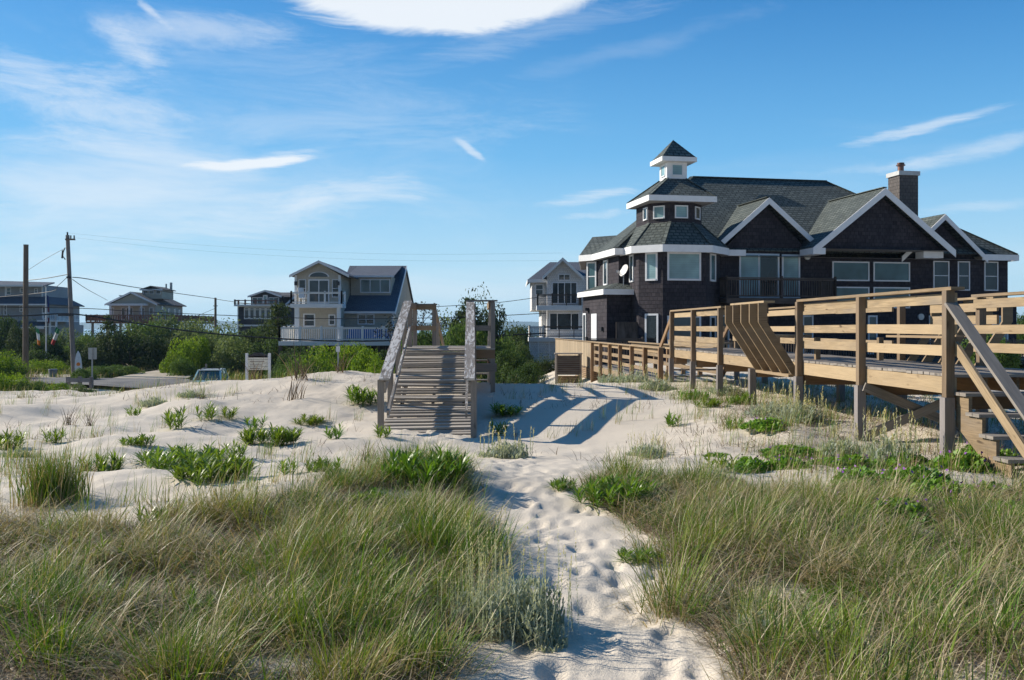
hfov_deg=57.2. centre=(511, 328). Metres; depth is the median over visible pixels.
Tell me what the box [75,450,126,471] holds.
goldenrod
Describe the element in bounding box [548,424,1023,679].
beach grass
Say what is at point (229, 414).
goldenrod
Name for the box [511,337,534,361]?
shrub
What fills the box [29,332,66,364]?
shrub
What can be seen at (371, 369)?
shrub
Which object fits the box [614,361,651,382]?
dusty miller
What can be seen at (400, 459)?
goldenrod
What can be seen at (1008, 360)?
shrub
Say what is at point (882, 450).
dusty miller
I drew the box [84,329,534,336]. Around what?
bay water
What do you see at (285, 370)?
shrub
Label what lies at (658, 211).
window
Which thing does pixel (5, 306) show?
window
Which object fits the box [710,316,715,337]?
window
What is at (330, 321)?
window
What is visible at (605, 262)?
window
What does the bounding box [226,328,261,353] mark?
shrub
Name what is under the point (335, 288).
window
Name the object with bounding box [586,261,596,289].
window
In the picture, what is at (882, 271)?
window
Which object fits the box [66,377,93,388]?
guard rail
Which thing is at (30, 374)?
dead weed
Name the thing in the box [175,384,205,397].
dusty miller
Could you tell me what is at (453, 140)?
sky
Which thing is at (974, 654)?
dry thatch
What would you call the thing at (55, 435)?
goldenrod
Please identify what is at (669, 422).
goldenrod
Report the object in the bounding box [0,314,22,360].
shrub
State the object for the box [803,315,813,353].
door
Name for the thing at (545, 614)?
dusty miller
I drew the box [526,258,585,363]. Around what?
grey shingle house
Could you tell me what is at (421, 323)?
sparse tree
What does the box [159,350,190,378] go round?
shrub
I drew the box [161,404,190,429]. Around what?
goldenrod
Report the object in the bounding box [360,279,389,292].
window
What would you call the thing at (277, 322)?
pine tree
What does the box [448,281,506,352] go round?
pitch pine
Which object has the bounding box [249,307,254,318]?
window
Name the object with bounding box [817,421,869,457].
dusty miller
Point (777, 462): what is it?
pea mat
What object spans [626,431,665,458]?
dusty miller
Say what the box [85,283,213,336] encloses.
stilt house
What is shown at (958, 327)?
patio door
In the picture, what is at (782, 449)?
pea mat
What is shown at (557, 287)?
window
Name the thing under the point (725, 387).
dusty miller
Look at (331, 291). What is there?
beige house
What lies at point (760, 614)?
dusty miller
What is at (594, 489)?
goldenrod
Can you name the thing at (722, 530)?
goldenrod
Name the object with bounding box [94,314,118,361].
pine tree
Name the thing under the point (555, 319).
window
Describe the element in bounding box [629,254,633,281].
window
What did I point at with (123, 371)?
shrub
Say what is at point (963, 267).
window
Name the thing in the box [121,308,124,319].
window
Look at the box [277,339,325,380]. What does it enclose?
dead weed
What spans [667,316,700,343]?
window
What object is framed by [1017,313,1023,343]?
shrub
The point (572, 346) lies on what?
board fence
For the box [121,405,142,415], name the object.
goldenrod
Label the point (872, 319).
door
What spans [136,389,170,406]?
dusty miller
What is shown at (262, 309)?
window
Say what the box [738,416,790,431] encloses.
pea mat
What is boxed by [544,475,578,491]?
goldenrod
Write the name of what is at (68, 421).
dead weed
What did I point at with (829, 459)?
pea mat
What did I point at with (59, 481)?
grass tussock
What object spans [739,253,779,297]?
patio door
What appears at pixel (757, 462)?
pea mat
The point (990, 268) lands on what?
window
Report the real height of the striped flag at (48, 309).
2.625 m
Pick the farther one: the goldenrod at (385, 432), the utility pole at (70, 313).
the utility pole at (70, 313)
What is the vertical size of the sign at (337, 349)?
3.464 m
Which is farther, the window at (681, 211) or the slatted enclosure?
the window at (681, 211)
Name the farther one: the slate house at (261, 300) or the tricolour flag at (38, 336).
the slate house at (261, 300)
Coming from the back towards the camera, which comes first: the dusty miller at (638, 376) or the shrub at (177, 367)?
the shrub at (177, 367)
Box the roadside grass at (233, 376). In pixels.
[5,366,481,393]
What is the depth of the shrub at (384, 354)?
67.60 m
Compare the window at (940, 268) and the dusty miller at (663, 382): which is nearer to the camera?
the dusty miller at (663, 382)
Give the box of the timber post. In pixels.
[23,244,28,370]
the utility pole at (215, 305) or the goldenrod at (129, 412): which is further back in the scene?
the utility pole at (215, 305)
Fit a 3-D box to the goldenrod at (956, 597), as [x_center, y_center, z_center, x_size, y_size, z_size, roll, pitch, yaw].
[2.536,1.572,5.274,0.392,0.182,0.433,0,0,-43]
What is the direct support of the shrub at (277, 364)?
on the ground at (606, 644)
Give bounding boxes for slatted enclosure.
[554,353,582,383]
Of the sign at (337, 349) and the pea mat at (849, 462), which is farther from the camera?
the sign at (337, 349)
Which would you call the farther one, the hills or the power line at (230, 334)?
the hills
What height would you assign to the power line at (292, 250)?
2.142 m
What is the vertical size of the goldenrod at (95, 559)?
0.304 m
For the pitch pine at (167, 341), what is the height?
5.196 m
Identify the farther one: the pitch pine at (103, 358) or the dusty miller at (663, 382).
the pitch pine at (103, 358)
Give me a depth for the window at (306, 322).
72.49 m
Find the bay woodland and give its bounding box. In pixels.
[84,332,538,353]
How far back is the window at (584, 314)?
50.88 m
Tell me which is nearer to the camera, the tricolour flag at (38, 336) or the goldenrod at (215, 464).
the goldenrod at (215, 464)
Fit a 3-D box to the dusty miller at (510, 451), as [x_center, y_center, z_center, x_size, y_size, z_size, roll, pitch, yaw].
[-0.082,1.627,13.503,0.768,0.539,0.908,0,0,-24]
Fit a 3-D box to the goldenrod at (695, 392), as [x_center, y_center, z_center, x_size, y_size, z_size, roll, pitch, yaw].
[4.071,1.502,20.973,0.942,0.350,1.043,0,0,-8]
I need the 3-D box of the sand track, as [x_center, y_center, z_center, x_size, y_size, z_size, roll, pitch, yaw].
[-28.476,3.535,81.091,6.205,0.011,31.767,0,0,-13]
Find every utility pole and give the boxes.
[58,232,75,372]
[213,298,217,332]
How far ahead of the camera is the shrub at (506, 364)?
49.78 m
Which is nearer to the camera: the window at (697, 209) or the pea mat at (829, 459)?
the pea mat at (829, 459)
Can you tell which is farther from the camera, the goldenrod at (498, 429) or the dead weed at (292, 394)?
the dead weed at (292, 394)
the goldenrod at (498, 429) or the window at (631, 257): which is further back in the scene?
the window at (631, 257)
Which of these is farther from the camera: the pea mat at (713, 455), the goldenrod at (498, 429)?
the goldenrod at (498, 429)
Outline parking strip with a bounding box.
[30,374,103,377]
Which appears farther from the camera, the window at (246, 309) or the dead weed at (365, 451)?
the window at (246, 309)
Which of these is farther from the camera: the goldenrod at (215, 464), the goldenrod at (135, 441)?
the goldenrod at (135, 441)
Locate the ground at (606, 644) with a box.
[0,346,1023,679]
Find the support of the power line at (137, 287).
attached to the utility pole at (70, 313)
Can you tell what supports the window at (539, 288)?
in the grey shingle house at (560, 284)
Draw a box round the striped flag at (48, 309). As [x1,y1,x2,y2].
[47,296,49,323]
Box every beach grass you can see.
[0,428,564,679]
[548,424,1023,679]
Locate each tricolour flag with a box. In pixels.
[35,327,39,344]
[51,327,59,344]
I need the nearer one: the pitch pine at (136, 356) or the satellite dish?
the satellite dish
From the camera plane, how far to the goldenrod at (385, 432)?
15.05 m
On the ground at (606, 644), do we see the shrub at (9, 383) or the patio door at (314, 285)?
the shrub at (9, 383)
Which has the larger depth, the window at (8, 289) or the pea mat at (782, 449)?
the window at (8, 289)
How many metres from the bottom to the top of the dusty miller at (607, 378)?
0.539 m
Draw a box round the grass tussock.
[0,442,101,512]
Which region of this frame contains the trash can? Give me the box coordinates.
[48,369,57,376]
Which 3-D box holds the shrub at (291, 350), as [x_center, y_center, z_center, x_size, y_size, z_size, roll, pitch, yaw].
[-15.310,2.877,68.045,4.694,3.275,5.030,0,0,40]
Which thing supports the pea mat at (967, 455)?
on the ground at (606, 644)
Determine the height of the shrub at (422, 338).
4.905 m
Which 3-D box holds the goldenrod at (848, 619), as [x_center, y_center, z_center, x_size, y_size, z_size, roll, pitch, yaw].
[1.645,1.509,4.785,0.358,0.300,0.288,0,0,-3]
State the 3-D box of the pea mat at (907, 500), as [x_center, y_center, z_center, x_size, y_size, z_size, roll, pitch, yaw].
[3.200,1.481,7.747,0.770,0.192,0.608,0,0,42]
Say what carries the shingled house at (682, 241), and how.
on the ground at (606, 644)
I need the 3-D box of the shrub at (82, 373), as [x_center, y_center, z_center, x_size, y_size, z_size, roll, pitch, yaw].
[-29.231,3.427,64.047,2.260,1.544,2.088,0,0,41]
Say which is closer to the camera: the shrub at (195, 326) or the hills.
the shrub at (195, 326)
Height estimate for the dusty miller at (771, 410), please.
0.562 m
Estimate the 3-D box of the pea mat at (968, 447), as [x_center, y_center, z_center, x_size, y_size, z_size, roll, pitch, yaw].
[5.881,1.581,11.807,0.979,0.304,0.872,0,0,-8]
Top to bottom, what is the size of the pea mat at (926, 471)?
0.238 m
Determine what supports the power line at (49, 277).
attached to the utility pole at (70, 313)
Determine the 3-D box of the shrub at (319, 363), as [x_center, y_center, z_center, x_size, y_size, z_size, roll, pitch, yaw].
[-12.032,3.022,58.006,3.768,4.134,3.465,0,0,-5]
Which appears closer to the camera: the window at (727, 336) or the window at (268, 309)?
the window at (727, 336)
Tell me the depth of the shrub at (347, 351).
61.55 m
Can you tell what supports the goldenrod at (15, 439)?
on the ground at (606, 644)
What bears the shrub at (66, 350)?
on the ground at (606, 644)
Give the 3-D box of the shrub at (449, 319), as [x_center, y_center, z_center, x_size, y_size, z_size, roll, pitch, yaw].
[-4.352,1.651,62.092,3.747,6.110,3.752,0,0,-16]
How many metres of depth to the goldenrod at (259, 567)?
5.93 m
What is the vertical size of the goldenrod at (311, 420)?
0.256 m
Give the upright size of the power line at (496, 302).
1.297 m
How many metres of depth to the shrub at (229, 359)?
76.73 m
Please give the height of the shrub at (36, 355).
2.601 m
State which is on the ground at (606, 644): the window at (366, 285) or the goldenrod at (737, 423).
the goldenrod at (737, 423)
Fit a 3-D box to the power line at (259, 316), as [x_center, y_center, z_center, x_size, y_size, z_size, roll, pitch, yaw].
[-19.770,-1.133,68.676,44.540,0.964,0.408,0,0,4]
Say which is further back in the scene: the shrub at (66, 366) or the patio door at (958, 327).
the shrub at (66, 366)
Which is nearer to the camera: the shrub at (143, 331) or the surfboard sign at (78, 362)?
the surfboard sign at (78, 362)
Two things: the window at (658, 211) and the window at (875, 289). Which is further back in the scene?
the window at (875, 289)
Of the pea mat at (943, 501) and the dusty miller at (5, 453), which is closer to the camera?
the pea mat at (943, 501)
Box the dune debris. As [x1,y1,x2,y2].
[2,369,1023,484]
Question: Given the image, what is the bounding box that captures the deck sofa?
[347,329,388,340]
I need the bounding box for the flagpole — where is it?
[35,286,56,357]
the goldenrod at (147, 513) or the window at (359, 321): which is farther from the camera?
the window at (359, 321)
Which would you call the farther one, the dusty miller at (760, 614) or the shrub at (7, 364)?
the shrub at (7, 364)
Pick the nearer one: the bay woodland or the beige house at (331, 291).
the beige house at (331, 291)
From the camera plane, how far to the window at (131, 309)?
144.97 m
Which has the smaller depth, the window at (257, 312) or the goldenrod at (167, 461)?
the goldenrod at (167, 461)
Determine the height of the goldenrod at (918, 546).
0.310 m
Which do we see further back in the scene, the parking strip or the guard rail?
the parking strip
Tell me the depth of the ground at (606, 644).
13.29 m
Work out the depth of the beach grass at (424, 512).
5.49 m
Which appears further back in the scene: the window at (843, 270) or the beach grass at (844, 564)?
the window at (843, 270)
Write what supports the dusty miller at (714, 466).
on the ground at (606, 644)
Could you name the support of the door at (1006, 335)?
in the shingled house at (682, 241)
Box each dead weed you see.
[16,360,47,384]
[50,400,80,425]
[81,408,98,425]
[194,387,210,399]
[244,354,269,379]
[276,369,312,400]
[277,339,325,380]
[321,345,353,372]
[350,434,384,461]
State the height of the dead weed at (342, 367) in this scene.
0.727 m
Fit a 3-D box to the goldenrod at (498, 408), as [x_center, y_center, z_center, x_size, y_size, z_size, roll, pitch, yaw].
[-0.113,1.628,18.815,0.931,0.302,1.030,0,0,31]
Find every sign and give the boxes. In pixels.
[75,351,81,371]
[88,348,96,376]
[336,343,339,367]
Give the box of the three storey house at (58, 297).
[0,281,84,357]
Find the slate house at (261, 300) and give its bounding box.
[234,290,293,334]
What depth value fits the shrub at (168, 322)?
114.29 m
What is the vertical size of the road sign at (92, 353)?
2.838 m
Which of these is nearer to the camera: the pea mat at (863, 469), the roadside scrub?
the pea mat at (863, 469)
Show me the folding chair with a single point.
(302, 296)
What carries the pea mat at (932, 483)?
on the ground at (606, 644)
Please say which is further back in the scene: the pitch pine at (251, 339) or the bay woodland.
the bay woodland
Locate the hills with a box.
[80,321,538,328]
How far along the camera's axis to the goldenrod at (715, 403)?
18.52 m
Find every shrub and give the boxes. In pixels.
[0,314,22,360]
[0,348,33,378]
[0,370,27,390]
[11,380,48,390]
[13,349,63,367]
[22,359,65,373]
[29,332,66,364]
[39,381,71,390]
[48,327,84,352]
[56,364,70,372]
[62,328,98,368]
[67,381,96,392]
[70,368,99,384]
[87,364,144,377]
[120,320,173,359]
[130,308,191,339]
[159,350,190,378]
[163,313,221,356]
[166,355,197,378]
[168,334,210,369]
[184,327,231,367]
[195,317,255,348]
[206,331,269,373]
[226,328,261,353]
[244,336,287,376]
[262,354,293,378]
[272,345,322,373]
[273,353,316,377]
[290,345,344,372]
[318,342,364,370]
[346,345,381,371]
[365,348,384,372]
[374,349,395,373]
[401,325,431,368]
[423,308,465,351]
[443,319,495,381]
[483,332,526,379]
[495,349,536,383]
[506,363,548,383]
[511,324,533,350]
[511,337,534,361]
[961,334,1022,367]
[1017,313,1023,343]
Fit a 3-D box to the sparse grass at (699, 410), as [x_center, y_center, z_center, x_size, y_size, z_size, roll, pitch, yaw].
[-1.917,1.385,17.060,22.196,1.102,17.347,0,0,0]
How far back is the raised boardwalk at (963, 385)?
13.82 m
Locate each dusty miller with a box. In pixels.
[0,440,38,457]
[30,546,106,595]
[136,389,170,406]
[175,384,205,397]
[437,542,517,640]
[457,507,578,653]
[476,421,533,458]
[597,365,622,382]
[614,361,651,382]
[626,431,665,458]
[636,367,674,389]
[683,450,745,484]
[706,375,746,394]
[721,578,807,649]
[741,385,796,417]
[773,380,826,424]
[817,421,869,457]
[861,406,923,466]
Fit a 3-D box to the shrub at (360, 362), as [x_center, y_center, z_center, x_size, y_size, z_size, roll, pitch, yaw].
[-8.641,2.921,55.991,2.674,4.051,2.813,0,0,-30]
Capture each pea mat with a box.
[703,451,728,457]
[726,454,775,473]
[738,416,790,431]
[758,444,826,458]
[763,455,811,470]
[807,456,851,467]
[826,452,888,469]
[828,464,906,491]
[858,496,939,528]
[881,463,958,486]
[882,452,927,468]
[905,474,990,504]
[915,494,972,508]
[922,448,997,474]
[955,442,1022,465]
[972,480,1020,499]
[987,496,1023,517]
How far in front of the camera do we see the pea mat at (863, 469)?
9.31 m
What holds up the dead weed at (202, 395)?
on the ground at (606, 644)
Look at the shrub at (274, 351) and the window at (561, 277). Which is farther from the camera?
the window at (561, 277)
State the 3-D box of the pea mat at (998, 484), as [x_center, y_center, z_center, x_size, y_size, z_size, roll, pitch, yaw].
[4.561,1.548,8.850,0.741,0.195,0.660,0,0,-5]
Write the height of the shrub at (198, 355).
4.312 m
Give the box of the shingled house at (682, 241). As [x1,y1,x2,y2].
[577,140,1023,364]
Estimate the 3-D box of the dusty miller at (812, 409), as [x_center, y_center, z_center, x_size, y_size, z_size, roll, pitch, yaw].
[4.652,1.187,15.094,0.819,0.699,0.895,0,0,-7]
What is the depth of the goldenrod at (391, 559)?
5.89 m
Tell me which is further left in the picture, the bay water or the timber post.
the timber post
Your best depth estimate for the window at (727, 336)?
47.99 m
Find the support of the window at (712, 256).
in the shingled house at (682, 241)
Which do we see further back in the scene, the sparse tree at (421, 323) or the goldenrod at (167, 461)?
the sparse tree at (421, 323)
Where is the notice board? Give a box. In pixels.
[245,353,270,379]
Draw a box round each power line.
[0,313,545,341]
[2,278,65,296]
[9,307,544,318]
[28,274,68,280]
[72,277,214,298]
[73,233,526,253]
[90,239,404,260]
[436,296,544,306]
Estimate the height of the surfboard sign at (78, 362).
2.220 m
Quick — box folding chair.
[297,288,304,303]
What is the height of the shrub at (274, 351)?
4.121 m
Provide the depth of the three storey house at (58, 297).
118.77 m
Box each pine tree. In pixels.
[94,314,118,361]
[255,301,304,354]
[443,296,482,337]
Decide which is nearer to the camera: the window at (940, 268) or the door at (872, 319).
the door at (872, 319)
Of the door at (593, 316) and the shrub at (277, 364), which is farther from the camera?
the shrub at (277, 364)
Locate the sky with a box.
[0,0,1023,322]
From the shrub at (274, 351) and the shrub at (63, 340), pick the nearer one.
the shrub at (274, 351)
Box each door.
[263,295,267,304]
[308,279,328,303]
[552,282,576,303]
[591,314,596,337]
[645,314,658,355]
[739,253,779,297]
[782,254,799,297]
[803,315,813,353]
[868,315,877,353]
[929,316,960,344]
[992,316,1007,343]
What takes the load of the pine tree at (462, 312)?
on the ground at (606, 644)
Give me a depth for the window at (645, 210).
47.11 m
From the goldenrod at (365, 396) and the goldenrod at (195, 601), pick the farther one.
the goldenrod at (365, 396)
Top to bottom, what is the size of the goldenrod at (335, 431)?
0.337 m
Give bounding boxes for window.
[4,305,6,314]
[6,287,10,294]
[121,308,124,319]
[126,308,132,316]
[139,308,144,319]
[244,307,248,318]
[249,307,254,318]
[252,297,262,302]
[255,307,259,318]
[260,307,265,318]
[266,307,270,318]
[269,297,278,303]
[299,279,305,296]
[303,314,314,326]
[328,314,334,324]
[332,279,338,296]
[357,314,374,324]
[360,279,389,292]
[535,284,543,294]
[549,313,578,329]
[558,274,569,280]
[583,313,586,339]
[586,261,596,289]
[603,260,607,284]
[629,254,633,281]
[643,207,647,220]
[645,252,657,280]
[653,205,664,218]
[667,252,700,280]
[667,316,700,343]
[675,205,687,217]
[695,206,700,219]
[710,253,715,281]
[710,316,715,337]
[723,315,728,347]
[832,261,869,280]
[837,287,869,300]
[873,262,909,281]
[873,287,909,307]
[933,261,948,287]
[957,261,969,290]
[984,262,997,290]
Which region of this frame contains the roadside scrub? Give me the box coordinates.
[29,368,498,386]
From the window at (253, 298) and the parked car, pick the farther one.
the window at (253, 298)
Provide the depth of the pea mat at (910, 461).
11.21 m
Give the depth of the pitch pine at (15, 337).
91.56 m
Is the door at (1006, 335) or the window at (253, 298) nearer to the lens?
the door at (1006, 335)
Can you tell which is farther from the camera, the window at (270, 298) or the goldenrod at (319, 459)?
the window at (270, 298)
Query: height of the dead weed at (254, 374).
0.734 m
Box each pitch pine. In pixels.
[5,312,43,358]
[66,330,123,370]
[94,319,165,370]
[134,324,184,369]
[243,309,279,358]
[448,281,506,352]
[497,314,528,348]
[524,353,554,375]
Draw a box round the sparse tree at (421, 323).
[374,301,453,341]
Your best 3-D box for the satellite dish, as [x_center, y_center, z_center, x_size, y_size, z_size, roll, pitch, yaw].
[5.586,-2.631,47.257,0.570,1.162,0.526,0,0,16]
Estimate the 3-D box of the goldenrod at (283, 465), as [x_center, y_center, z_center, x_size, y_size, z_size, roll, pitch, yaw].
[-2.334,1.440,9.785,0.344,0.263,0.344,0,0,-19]
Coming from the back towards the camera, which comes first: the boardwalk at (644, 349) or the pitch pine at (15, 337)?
the pitch pine at (15, 337)
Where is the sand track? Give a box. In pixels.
[115,370,189,378]
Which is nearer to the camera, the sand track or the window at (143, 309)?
the sand track
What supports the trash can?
on the ground at (606, 644)
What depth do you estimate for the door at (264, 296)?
131.39 m
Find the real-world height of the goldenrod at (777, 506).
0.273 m
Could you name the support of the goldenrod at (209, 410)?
on the ground at (606, 644)
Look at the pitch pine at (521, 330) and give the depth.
95.74 m
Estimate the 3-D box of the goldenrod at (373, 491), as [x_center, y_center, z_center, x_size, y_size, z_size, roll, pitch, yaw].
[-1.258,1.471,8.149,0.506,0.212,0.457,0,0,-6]
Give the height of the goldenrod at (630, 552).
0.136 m
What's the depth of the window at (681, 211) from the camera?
46.17 m
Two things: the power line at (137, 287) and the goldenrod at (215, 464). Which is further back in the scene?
the power line at (137, 287)
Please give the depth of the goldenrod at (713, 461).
10.45 m
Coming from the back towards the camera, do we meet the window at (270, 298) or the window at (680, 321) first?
the window at (270, 298)
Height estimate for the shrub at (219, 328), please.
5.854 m
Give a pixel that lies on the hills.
(88, 325)
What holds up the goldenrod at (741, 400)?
on the ground at (606, 644)
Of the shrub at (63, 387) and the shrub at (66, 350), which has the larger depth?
the shrub at (66, 350)
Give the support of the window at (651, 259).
in the shingled house at (682, 241)
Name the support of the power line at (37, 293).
attached to the utility pole at (70, 313)
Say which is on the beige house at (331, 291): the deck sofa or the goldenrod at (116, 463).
the deck sofa
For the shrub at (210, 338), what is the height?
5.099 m
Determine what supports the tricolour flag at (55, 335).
hanging from the flagpole
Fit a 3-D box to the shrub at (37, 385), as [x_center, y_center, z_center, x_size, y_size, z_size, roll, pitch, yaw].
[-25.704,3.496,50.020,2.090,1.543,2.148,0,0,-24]
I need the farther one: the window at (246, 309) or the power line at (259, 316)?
the window at (246, 309)
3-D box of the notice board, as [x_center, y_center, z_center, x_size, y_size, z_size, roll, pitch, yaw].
[-11.900,2.707,44.000,1.170,3.110,0.120,0,0,0]
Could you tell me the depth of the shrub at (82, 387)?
51.91 m
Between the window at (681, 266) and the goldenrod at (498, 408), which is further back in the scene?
the window at (681, 266)
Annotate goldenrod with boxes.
[0,428,29,449]
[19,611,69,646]
[38,427,67,442]
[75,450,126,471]
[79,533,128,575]
[116,433,161,446]
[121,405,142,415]
[127,440,232,468]
[132,499,173,532]
[133,445,177,469]
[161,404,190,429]
[163,450,260,484]
[180,584,217,622]
[188,400,220,420]
[216,405,239,418]
[219,439,250,456]
[236,422,308,445]
[236,554,270,577]
[243,412,266,428]
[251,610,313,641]
[276,453,300,474]
[287,414,326,425]
[301,455,345,472]
[321,421,348,439]
[341,384,376,406]
[345,485,392,506]
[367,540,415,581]
[368,443,476,489]
[373,422,392,437]
[488,403,525,417]
[489,417,511,435]
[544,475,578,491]
[561,469,662,511]
[611,544,668,564]
[660,409,683,426]
[676,388,708,399]
[690,397,723,407]
[701,523,746,544]
[702,450,745,471]
[718,415,744,428]
[724,391,753,404]
[762,495,791,514]
[795,580,848,607]
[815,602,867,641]
[889,532,925,560]
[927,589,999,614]
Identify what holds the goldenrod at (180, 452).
on the ground at (606, 644)
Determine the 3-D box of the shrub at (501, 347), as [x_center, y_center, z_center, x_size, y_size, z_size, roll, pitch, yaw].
[-0.636,2.208,62.050,3.199,4.172,3.152,0,0,44]
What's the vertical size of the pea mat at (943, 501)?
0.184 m
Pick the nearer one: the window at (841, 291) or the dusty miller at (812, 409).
the dusty miller at (812, 409)
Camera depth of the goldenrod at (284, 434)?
14.62 m
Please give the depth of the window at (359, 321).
74.39 m
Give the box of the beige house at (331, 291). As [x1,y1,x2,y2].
[278,260,413,365]
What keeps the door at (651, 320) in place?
in the shingled house at (682, 241)
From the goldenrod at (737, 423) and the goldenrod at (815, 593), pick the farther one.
the goldenrod at (737, 423)
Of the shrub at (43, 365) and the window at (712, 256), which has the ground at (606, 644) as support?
the shrub at (43, 365)
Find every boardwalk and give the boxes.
[591,340,732,382]
[659,287,1023,486]
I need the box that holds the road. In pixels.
[22,365,553,387]
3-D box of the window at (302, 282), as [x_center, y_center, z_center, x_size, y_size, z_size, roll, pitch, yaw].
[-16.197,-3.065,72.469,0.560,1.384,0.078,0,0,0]
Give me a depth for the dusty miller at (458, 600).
5.16 m
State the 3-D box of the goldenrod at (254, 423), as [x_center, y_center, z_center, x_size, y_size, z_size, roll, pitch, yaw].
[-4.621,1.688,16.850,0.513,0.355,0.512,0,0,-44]
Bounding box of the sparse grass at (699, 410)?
[0,365,1023,513]
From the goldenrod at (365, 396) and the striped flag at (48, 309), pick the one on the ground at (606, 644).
the goldenrod at (365, 396)
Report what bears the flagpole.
on the ground at (606, 644)
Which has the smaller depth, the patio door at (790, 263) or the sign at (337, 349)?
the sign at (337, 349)
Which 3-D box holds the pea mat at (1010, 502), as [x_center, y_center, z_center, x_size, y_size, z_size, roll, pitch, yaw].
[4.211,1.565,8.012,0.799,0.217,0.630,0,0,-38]
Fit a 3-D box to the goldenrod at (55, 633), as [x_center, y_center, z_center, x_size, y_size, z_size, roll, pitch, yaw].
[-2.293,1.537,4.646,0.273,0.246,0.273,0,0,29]
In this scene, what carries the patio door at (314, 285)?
in the beige house at (331, 291)
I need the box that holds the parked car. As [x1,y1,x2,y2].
[190,367,228,381]
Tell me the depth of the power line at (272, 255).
66.14 m
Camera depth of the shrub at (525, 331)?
103.14 m
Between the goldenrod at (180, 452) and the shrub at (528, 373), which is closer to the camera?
the goldenrod at (180, 452)
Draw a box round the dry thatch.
[0,459,1023,679]
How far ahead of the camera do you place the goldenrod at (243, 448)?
12.70 m
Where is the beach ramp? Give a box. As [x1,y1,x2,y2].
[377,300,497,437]
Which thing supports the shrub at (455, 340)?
on the ground at (606, 644)
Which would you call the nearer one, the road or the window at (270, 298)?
the road
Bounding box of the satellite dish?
[616,264,627,285]
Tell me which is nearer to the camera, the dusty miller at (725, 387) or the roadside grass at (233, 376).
the dusty miller at (725, 387)
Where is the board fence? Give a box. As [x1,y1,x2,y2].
[555,338,606,380]
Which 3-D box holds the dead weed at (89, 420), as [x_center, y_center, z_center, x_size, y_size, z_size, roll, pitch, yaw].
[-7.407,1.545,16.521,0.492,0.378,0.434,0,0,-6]

